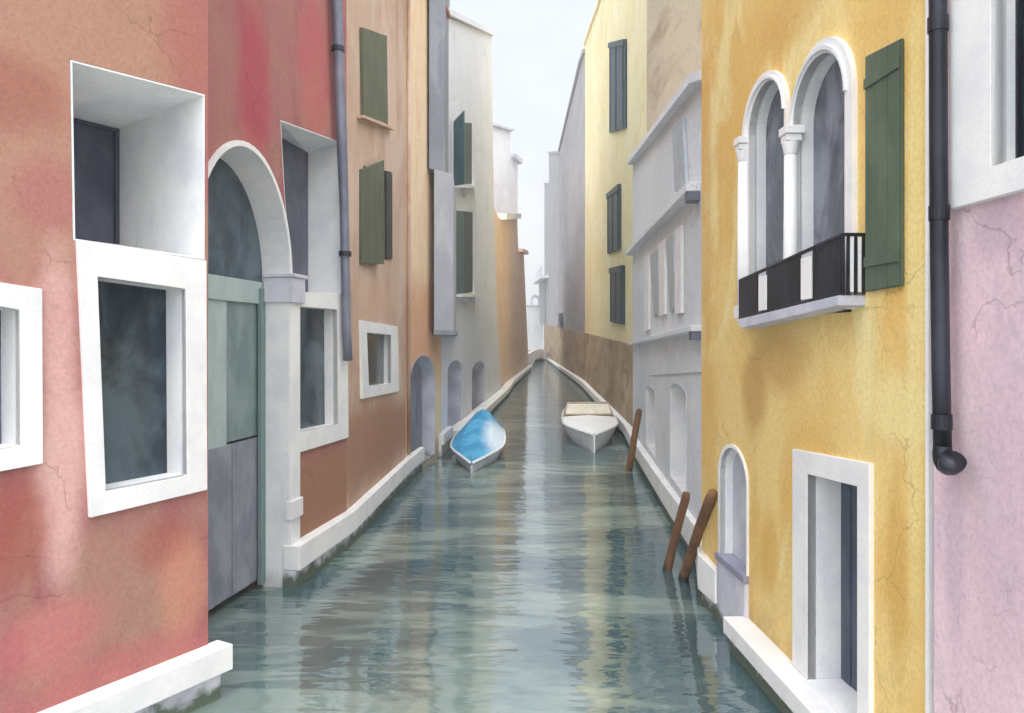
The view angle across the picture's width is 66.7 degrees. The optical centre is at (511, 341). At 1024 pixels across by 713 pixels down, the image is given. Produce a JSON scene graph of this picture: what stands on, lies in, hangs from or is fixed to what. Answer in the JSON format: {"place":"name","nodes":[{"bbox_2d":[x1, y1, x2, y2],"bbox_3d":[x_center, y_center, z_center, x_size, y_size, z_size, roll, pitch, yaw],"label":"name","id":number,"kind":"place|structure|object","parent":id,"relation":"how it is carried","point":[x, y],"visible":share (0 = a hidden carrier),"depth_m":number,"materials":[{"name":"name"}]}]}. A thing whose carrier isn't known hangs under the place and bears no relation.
{"place":"outdoors","nodes":[
{"label":"outdoors","id":0,"kind":"place"},
{"bbox_2d":[190,348,780,712],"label":"canal water","id":1,"kind":"structure","parent":0,"point":[524,572],"depth_m":10.63,"materials":[{"name":"teal liquid"}]},
{"bbox_2d":[0,0,352,712],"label":"red house","id":2,"kind":"structure","parent":1,"relation":"in","point":[174,302],"depth_m":7.76,"materials":[{"name":"paint"}]},
{"bbox_2d":[0,282,42,470],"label":"window","id":3,"kind":"structure","parent":2,"relation":"in","point":[21,354],"depth_m":6.42,"materials":[{"name":"white stone"}]},
{"bbox_2d":[70,60,204,259],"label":"window","id":4,"kind":"structure","parent":2,"relation":"in","point":[138,144],"depth_m":8.24,"materials":[{"name":"paint"}]},
{"bbox_2d":[75,241,206,516],"bbox_3d":[-3.582,0.336,7.431,0.337,2.430,1.337,0,0,30],"label":"window","id":5,"kind":"structure","parent":2,"relation":"in","point":[143,314],"depth_m":7.55,"materials":[{"name":"white stone"}]},
{"bbox_2d":[208,140,307,610],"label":"water door","id":6,"kind":"structure","parent":2,"relation":"in","point":[255,296],"depth_m":11.16,"materials":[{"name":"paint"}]},
{"bbox_2d":[280,120,340,292],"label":"window","id":7,"kind":"structure","parent":2,"relation":"in","point":[309,158],"depth_m":13.65,"materials":[{"name":"paint"}]},
{"bbox_2d":[300,292,348,451],"bbox_3d":[-3.212,0.418,12.805,0.270,2.567,2.204,0,0,9],"label":"window","id":8,"kind":"structure","parent":2,"relation":"in","point":[323,367],"depth_m":13.17,"materials":[{"name":"white stone"}]},
{"bbox_2d":[283,462,421,588],"bbox_3d":[-2.859,3.929,16.908,0.370,1.102,10.889,0,0,4],"label":"quay ledge footing","id":9,"kind":"object","parent":1,"relation":"in","point":[292,579],"visible":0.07,"depth_m":13.20,"materials":[{"name":"grey stone"}]},
{"bbox_2d":[283,447,424,570],"bbox_3d":[-2.824,3.192,16.903,0.440,0.364,10.894,0,0,4],"label":"quay ledge","id":10,"kind":"object","parent":9,"relation":"on","point":[306,550],"visible":0.94,"depth_m":13.44,"materials":[{"name":"white stone"}]},
{"bbox_2d":[347,0,405,509],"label":"tan house","id":11,"kind":"structure","parent":1,"relation":"in","point":[376,133],"depth_m":16.31,"materials":[{"name":"paint"}]},
{"bbox_2d":[363,165,392,260],"bbox_3d":[-2.969,-2.773,16.783,0.216,2.428,3.167,0,0,2],"label":"window","id":12,"kind":"structure","parent":11,"relation":"in","point":[363,165],"depth_m":18.27,"materials":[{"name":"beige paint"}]},
{"bbox_2d":[359,320,398,398],"bbox_3d":[-2.921,0.395,16.959,0.203,1.618,4.201,0,0,2],"label":"window","id":13,"kind":"structure","parent":11,"relation":"in","point":[378,343],"depth_m":17.06,"materials":[{"name":"white stone"}]},
{"bbox_2d":[406,0,449,468],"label":"orange house","id":14,"kind":"structure","parent":1,"relation":"in","point":[423,386],"depth_m":22.37,"materials":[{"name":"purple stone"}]},
{"bbox_2d":[411,355,434,464],"bbox_3d":[-2.794,1.972,22.441,0.470,3.197,3.506,0,0,6],"label":"water door","id":15,"kind":"structure","parent":14,"relation":"in","point":[422,371],"depth_m":24.05,"materials":[{"name":"grey stone"}]},
{"bbox_2d":[439,438,450,455],"bbox_3d":[-2.270,3.887,25.984,0.184,1.186,2.418,0,0,3],"label":"water steps footing","id":16,"kind":"object","parent":1,"relation":"in","point":[444,448],"visible":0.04,"depth_m":25.50,"materials":[{"name":"white stone"}]},
{"bbox_2d":[439,426,452,444],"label":"water steps","id":17,"kind":"structure","parent":16,"relation":"on","point":[445,435],"depth_m":25.46,"materials":[{"name":"white stone"}]},
{"bbox_2d":[429,0,500,430],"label":"pale grey house","id":18,"kind":"structure","parent":1,"relation":"in","point":[462,173],"depth_m":30.81,"materials":[{"name":"plaster"},{"name":"weathered plaster"},{"name":"painted wood"}]},
{"bbox_2d":[456,210,473,293],"bbox_3d":[-2.060,-3.835,32.080,0.286,3.997,6.174,0,0,3],"label":"window","id":19,"kind":"structure","parent":18,"relation":"in","point":[456,210],"depth_m":34.47,"materials":[{"name":"paint"}]},
{"bbox_2d":[450,409,505,472],"bbox_3d":[-1.076,3.157,24.880,1.774,1.469,6.529,0,0,0],"label":"covered boat","id":20,"kind":"object","parent":1,"relation":"on","point":[478,441],"visible":0.94,"depth_m":23.95,"materials":[{"name":"blue fabric"}]},
{"bbox_2d":[451,368,531,440],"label":"quay ledge footing","id":21,"kind":"object","parent":1,"relation":"in","point":[499,403],"visible":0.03,"depth_m":49.99,"materials":[{"name":"grey stone"}]},
{"bbox_2d":[451,366,531,438],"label":"quay ledge","id":22,"kind":"object","parent":21,"relation":"on","point":[491,402],"visible":0.64,"depth_m":42.04,"materials":[{"name":"white stone"}]},
{"bbox_2d":[494,209,528,386],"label":"orange narrow house","id":23,"kind":"structure","parent":1,"relation":"in","point":[511,316],"depth_m":65.65,"materials":[{"name":"paint"}]},
{"bbox_2d":[526,295,542,349],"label":"bell tower","id":24,"kind":"structure","parent":1,"relation":"in","point":[535,332],"depth_m":210.00,"materials":[{"name":"white paint"}]},
{"bbox_2d":[528,349,546,365],"bbox_3d":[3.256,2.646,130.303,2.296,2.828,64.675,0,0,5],"label":"footbridge","id":25,"kind":"object","parent":1,"relation":"in","point":[538,354],"visible":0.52,"depth_m":129.61,"materials":[{"name":"white stone"}]},
{"bbox_2d":[533,183,548,357],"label":"grey house","id":26,"kind":"structure","parent":1,"relation":"on","point":[541,280],"depth_m":174.47,"materials":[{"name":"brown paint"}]},
{"bbox_2d":[548,151,559,363],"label":"grey house","id":27,"kind":"structure","parent":1,"relation":"on","point":[554,251],"depth_m":122.93,"materials":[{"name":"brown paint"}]},
{"bbox_2d":[557,49,584,379],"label":"grey house","id":28,"kind":"structure","parent":1,"relation":"on","point":[571,314],"depth_m":77.37,"materials":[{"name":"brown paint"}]},
{"bbox_2d":[561,402,618,452],"bbox_3d":[3.010,3.180,30.120,2.200,1.424,9.329,0,0,3],"label":"motorboat","id":29,"kind":"object","parent":1,"relation":"on","point":[583,422],"visible":0.95,"depth_m":28.67,"materials":[{"name":"white paint"}]},
{"bbox_2d":[583,0,646,426],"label":"light yellow house","id":30,"kind":"structure","parent":1,"relation":"on","point":[615,42],"depth_m":36.56,"materials":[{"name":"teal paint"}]},
{"bbox_2d":[546,360,716,616],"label":"curved quay ledge footing","id":31,"kind":"object","parent":1,"relation":"in","point":[709,604],"visible":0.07,"depth_m":16.31,"materials":[{"name":"grey stone"}]},
{"bbox_2d":[546,358,716,603],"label":"curved quay ledge","id":32,"kind":"object","parent":31,"relation":"on","point":[706,567],"visible":0.53,"depth_m":15.85,"materials":[{"name":"white stone"}]},
{"bbox_2d":[625,409,641,470],"bbox_3d":[3.388,2.980,21.878,0.202,2.234,0.634,0,0,-42],"label":"mooring pole","id":33,"kind":"object","parent":1,"relation":"in","point":[633,442],"visible":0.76,"depth_m":21.77,"materials":[{"name":"brown wood"}]},
{"bbox_2d":[625,70,701,520],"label":"grey niche house","id":34,"kind":"structure","parent":1,"relation":"in","point":[664,249],"depth_m":16.29,"materials":[{"name":"paint"}]},
{"bbox_2d":[647,0,701,131],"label":"beige house","id":35,"kind":"structure","parent":1,"relation":"on","point":[674,44],"depth_m":20.59,"materials":[{"name":"paint"}]},
{"bbox_2d":[662,491,689,570],"bbox_3d":[2.558,3.166,12.335,0.571,1.634,0.150,0,0,43],"label":"mooring pole","id":36,"kind":"object","parent":1,"relation":"in","point":[675,534],"visible":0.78,"depth_m":12.24,"materials":[{"name":"brown wood"}]},
{"bbox_2d":[678,489,716,580],"bbox_3d":[2.637,3.026,11.343,0.159,2.171,2.274,0,0,0],"label":"mooring pole","id":37,"kind":"object","parent":1,"relation":"in","point":[709,501],"visible":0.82,"depth_m":10.93,"materials":[{"name":"brown wood"}]},
{"bbox_2d":[702,0,966,712],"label":"yellow house","id":38,"kind":"structure","parent":1,"relation":"in","point":[827,422],"depth_m":7.33,"materials":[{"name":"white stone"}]},
{"bbox_2d":[715,444,748,626],"bbox_3d":[2.806,2.806,9.660,0.252,3.068,1.082,0,0,-3],"label":"water door","id":39,"kind":"structure","parent":38,"relation":"in","point":[732,556],"depth_m":9.89,"materials":[{"name":"white stone"}]},
{"bbox_2d":[734,70,789,317],"bbox_3d":[2.858,-1.609,8.595,0.349,2.687,1.301,0,0,-7],"label":"arched window","id":40,"kind":"structure","parent":38,"relation":"in","point":[759,150],"depth_m":8.99,"materials":[{"name":"white stone"}]},
{"bbox_2d":[779,37,857,312],"bbox_3d":[2.904,-1.520,7.214,0.359,2.507,1.308,0,0,-3],"label":"arched window","id":41,"kind":"structure","parent":38,"relation":"in","point":[819,142],"depth_m":7.51,"materials":[{"name":"white stone"}]},
{"bbox_2d":[792,449,873,712],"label":"doorway","id":42,"kind":"structure","parent":38,"relation":"in","point":[833,496],"depth_m":7.44,"materials":[{"name":"white stone"}]},
{"bbox_2d":[934,0,1023,712],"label":"pink house","id":43,"kind":"structure","parent":1,"relation":"on","point":[979,583],"depth_m":4.88,"materials":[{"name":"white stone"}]},
{"bbox_2d":[950,0,1023,208],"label":"window","id":44,"kind":"structure","parent":43,"relation":"in","point":[987,36],"depth_m":4.79,"materials":[{"name":"white stone"}]},
{"bbox_2d":[493,123,522,229],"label":"white house","id":45,"kind":"structure","parent":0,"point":[506,162],"depth_m":86.25,"materials":[{"name":"white paint"}]},
{"bbox_2d":[450,0,596,347],"label":"sky","id":46,"kind":"structure","parent":0,"point":[537,45],"materials":[{"name":"white"}]}
]}

